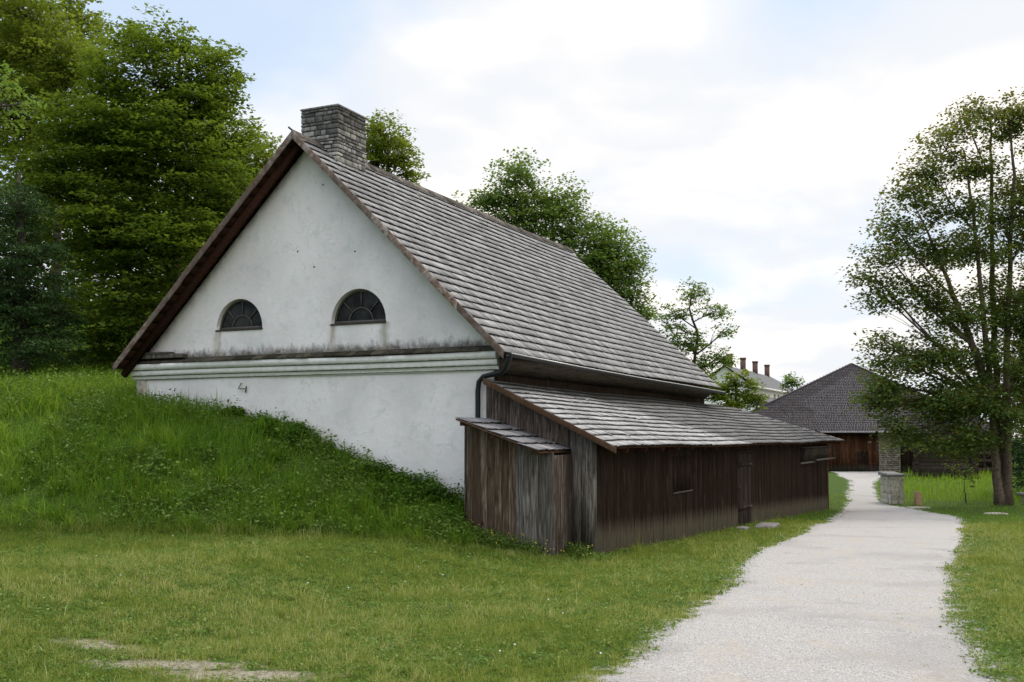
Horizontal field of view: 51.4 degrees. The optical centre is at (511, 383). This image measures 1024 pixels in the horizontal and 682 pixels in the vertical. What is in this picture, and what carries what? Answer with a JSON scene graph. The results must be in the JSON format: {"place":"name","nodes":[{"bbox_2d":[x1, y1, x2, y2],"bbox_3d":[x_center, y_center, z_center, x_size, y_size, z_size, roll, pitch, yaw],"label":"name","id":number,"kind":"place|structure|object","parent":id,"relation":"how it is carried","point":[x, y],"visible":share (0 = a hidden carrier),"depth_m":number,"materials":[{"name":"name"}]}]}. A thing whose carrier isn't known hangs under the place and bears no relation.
{"place":"outdoors","nodes":[
{"label":"outdoors","id":0,"kind":"place"},
{"bbox_2d":[0,292,1023,681],"bbox_3d":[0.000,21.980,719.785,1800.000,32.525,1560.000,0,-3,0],"label":"ground","id":1,"kind":"structure","parent":0,"point":[838,484],"depth_m":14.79,"materials":[{"name":"green plant"}]},
{"bbox_2d":[0,60,46,133],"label":"overhanging branch tree","id":2,"kind":"object","parent":1,"relation":"on","point":[7,85],"visible":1,"depth_m":17.34,"materials":[{"name":"green plant"}]},
{"bbox_2d":[0,171,95,375],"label":"fir tree","id":3,"kind":"object","parent":1,"relation":"on","point":[17,310],"visible":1,"depth_m":26.97,"materials":[{"name":"green plant"}]},
{"bbox_2d":[0,0,120,327],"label":"lime tree","id":4,"kind":"object","parent":1,"relation":"on","point":[35,47],"visible":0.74,"depth_m":36.94,"materials":[{"name":"green plant"}]},
{"bbox_2d":[0,0,230,323],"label":"tree","id":5,"kind":"object","parent":1,"relation":"on","point":[100,275],"depth_m":48.46,"materials":[{"name":"green plant"}]},
{"bbox_2d":[0,2,273,369],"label":"hornbeam tree","id":6,"kind":"object","parent":1,"relation":"on","point":[165,113],"visible":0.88,"depth_m":30.84,"materials":[{"name":"green plant"}]},
{"bbox_2d":[132,117,282,294],"bbox_3d":[-11.536,-5.802,41.452,6.254,8.854,5.232,0,-3,0],"label":"hornbeam tree","id":7,"kind":"object","parent":1,"relation":"on","point":[267,156],"visible":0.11,"depth_m":40.98,"materials":[{"name":"green plant"}]},
{"bbox_2d":[0,325,489,544],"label":"broadleaf weeds","id":8,"kind":"object","parent":1,"relation":"on","point":[191,408],"visible":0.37,"depth_m":20.16,"materials":[{"name":"green plant"}]},
{"bbox_2d":[0,319,494,546],"bbox_3d":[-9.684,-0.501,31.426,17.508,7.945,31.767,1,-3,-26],"label":"meadow grass","id":9,"kind":"structure","parent":1,"relation":"on","point":[189,426],"depth_m":20.59,"materials":[{"name":"green plant"}]},
{"bbox_2d":[47,382,592,553],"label":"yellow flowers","id":10,"kind":"object","parent":1,"relation":"on","point":[231,469],"visible":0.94,"depth_m":19.10,"materials":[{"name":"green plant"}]},
{"bbox_2d":[210,404,472,531],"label":"nettles","id":11,"kind":"object","parent":1,"relation":"on","point":[433,489],"visible":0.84,"depth_m":20.50,"materials":[{"name":"green plant"}]},
{"bbox_2d":[365,108,430,185],"bbox_3d":[-4.455,-4.888,38.194,3.196,9.907,3.291,0,-3,0],"label":"lime tree","id":12,"kind":"object","parent":1,"relation":"on","point":[380,145],"visible":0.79,"depth_m":37.95,"materials":[{"name":"green plant"}]},
{"bbox_2d":[112,104,724,508],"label":"white house","id":13,"kind":"structure","parent":1,"relation":"on","point":[332,280],"depth_m":22.35,"materials":[{"name":"paint"}]},
{"bbox_2d":[215,300,262,331],"bbox_3d":[-5.829,-1.477,22.903,1.260,0.679,0.164,-1,-3,25],"label":"window","id":14,"kind":"structure","parent":13,"relation":"in","point":[240,315],"depth_m":22.97,"materials":[{"name":"glass"}]},
{"bbox_2d":[330,290,385,325],"bbox_3d":[-3.092,-1.559,21.627,1.340,0.717,0.164,-1,-3,25],"label":"window","id":15,"kind":"structure","parent":13,"relation":"in","point":[360,306],"depth_m":21.68,"materials":[{"name":"glass"}]},
{"bbox_2d":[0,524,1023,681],"bbox_3d":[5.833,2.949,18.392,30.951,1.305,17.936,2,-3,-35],"label":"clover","id":16,"kind":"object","parent":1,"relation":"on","point":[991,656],"visible":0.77,"depth_m":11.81,"materials":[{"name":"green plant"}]},
{"bbox_2d":[451,146,661,323],"bbox_3d":[1.994,-3.474,47.184,9.557,14.116,5.391,0,-3,0],"label":"ash tree","id":17,"kind":"object","parent":1,"relation":"on","point":[607,261],"visible":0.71,"depth_m":46.80,"materials":[{"name":"green plant"}]},
{"bbox_2d":[437,508,831,561],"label":"wall weeds","id":18,"kind":"object","parent":1,"relation":"on","point":[492,538],"depth_m":18.77,"materials":[{"name":"green plant"}]},
{"bbox_2d":[455,378,844,556],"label":"wooden shed","id":19,"kind":"structure","parent":1,"relation":"on","point":[553,469],"depth_m":21.25,"materials":[{"name":"brown wood"}]},
{"bbox_2d":[737,453,752,525],"bbox_3d":[6.523,2.960,29.730,0.098,2.009,1.647,-1,-3,25],"label":"door","id":20,"kind":"structure","parent":19,"relation":"in","point":[744,460],"depth_m":29.68,"materials":[{"name":"wood"}]},
{"bbox_2d":[653,276,741,380],"bbox_3d":[8.881,0.004,51.959,4.883,10.666,2.693,0,-3,0],"label":"slender tree","id":21,"kind":"object","parent":1,"relation":"on","point":[724,360],"visible":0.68,"depth_m":52.11,"materials":[{"name":"green plant"}]},
{"bbox_2d":[702,368,769,411],"bbox_3d":[11.598,2.374,58.014,4.928,6.516,3.214,0,-3,0],"label":"leafy bush","id":22,"kind":"object","parent":1,"relation":"on","point":[729,400],"visible":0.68,"depth_m":57.66,"materials":[{"name":"green plant"}]},
{"bbox_2d":[735,526,749,530],"bbox_3d":[6.102,3.865,28.250,0.358,0.161,0.621,-1,-3,25],"label":"door stone","id":23,"kind":"object","parent":1,"relation":"on","point":[741,527],"visible":0.44,"depth_m":28.07,"materials":[{"name":"grey stone"}]},
{"bbox_2d":[704,354,794,409],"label":"village house","id":24,"kind":"structure","parent":1,"relation":"on","point":[773,389],"depth_m":162.54,"materials":[{"name":"paint"}]},
{"bbox_2d":[755,522,779,528],"bbox_3d":[7.122,3.984,29.671,0.603,0.190,1.581,-1,-3,25],"label":"door stone","id":25,"kind":"object","parent":1,"relation":"on","point":[767,525],"visible":0.56,"depth_m":29.36,"materials":[{"name":"grey stone"}]},
{"bbox_2d":[748,396,804,427],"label":"village annex","id":26,"kind":"object","parent":1,"relation":"on","point":[768,400],"depth_m":153.23,"materials":[{"name":"paint"}]},
{"bbox_2d":[779,371,805,408],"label":"distant tree","id":27,"kind":"object","parent":1,"relation":"on","point":[791,381],"visible":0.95,"depth_m":109.91,"materials":[{"name":"green plant"}]},
{"bbox_2d":[619,512,967,674],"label":"edge tufts","id":28,"kind":"object","parent":1,"relation":"on","point":[756,582],"visible":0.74,"depth_m":12.71,"materials":[{"name":"green plant"}]},
{"bbox_2d":[750,363,991,472],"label":"barn","id":29,"kind":"structure","parent":1,"relation":"on","point":[855,450],"depth_m":81.17,"materials":[{"name":"grey wood"}]},
{"bbox_2d":[759,465,1023,529],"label":"grass","id":30,"kind":"structure","parent":1,"relation":"on","point":[944,494],"depth_m":52.00,"materials":[{"name":"green plant"}]},
{"bbox_2d":[878,471,905,503],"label":"stone pillar","id":31,"kind":"structure","parent":1,"relation":"on","point":[892,489],"depth_m":46.81,"materials":[{"name":"grey stone"}]},
{"bbox_2d":[914,491,921,504],"bbox_3d":[17.620,5.006,46.211,0.279,0.716,0.280,0,-3,0],"label":"bollard","id":32,"kind":"object","parent":1,"relation":"on","point":[917,498],"visible":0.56,"depth_m":46.08,"materials":[{"name":"brown wood"}]},
{"bbox_2d":[906,506,929,508],"bbox_3d":[16.898,5.153,44.301,1.041,0.098,0.423,0,-3,0],"label":"flat stone","id":33,"kind":"object","parent":1,"relation":"on","point":[917,507],"visible":0.91,"depth_m":44.11,"materials":[{"name":"grey stone"}]},
{"bbox_2d":[834,87,1023,505],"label":"maple tree","id":34,"kind":"object","parent":1,"relation":"on","point":[983,392],"visible":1,"depth_m":45.44,"materials":[{"name":"green plant"}]},
{"bbox_2d":[907,409,982,477],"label":"log cabin","id":35,"kind":"object","parent":1,"relation":"on","point":[918,465],"visible":0.26,"depth_m":69.94,"materials":[{"name":"brown wood"}]},
{"bbox_2d":[943,463,980,502],"bbox_3d":[19.963,4.514,47.367,1.824,2.097,0.859,0,-3,0],"label":"tree","id":36,"kind":"object","parent":1,"relation":"on","point":[964,471],"visible":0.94,"depth_m":47.33,"materials":[{"name":"green plant"}]},
{"bbox_2d":[947,449,1022,473],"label":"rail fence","id":37,"kind":"object","parent":1,"relation":"on","point":[984,460],"visible":0.11,"depth_m":74.72,"materials":[{"name":"brown wood"}]},
{"bbox_2d":[983,512,1007,513],"bbox_3d":[18.543,4.984,40.809,0.948,0.108,0.419,0,-3,0],"label":"flat stone","id":38,"kind":"object","parent":1,"relation":"on","point":[995,513],"visible":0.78,"depth_m":40.67,"materials":[{"name":"grey stone"}]},
{"bbox_2d":[1000,303,1023,490],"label":"dark yew tree","id":39,"kind":"object","parent":1,"relation":"on","point":[1018,459],"visible":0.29,"depth_m":52.98,"materials":[{"name":"green plant"}]},
{"bbox_2d":[1016,492,1023,503],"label":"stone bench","id":40,"kind":"object","parent":1,"relation":"on","point":[1021,495],"visible":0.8,"depth_m":46.76,"materials":[{"name":"grey stone"}]},
{"bbox_2d":[0,0,1023,437],"label":"sky","id":41,"kind":"structure","parent":0,"point":[749,143],"materials":[{"name":"white"}]},
{"bbox_2d":[605,471,1015,681],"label":"gravel path","id":42,"kind":"structure","parent":0,"point":[813,616],"depth_m":12.05,"materials":[{"name":"grey gravel"}]}
]}

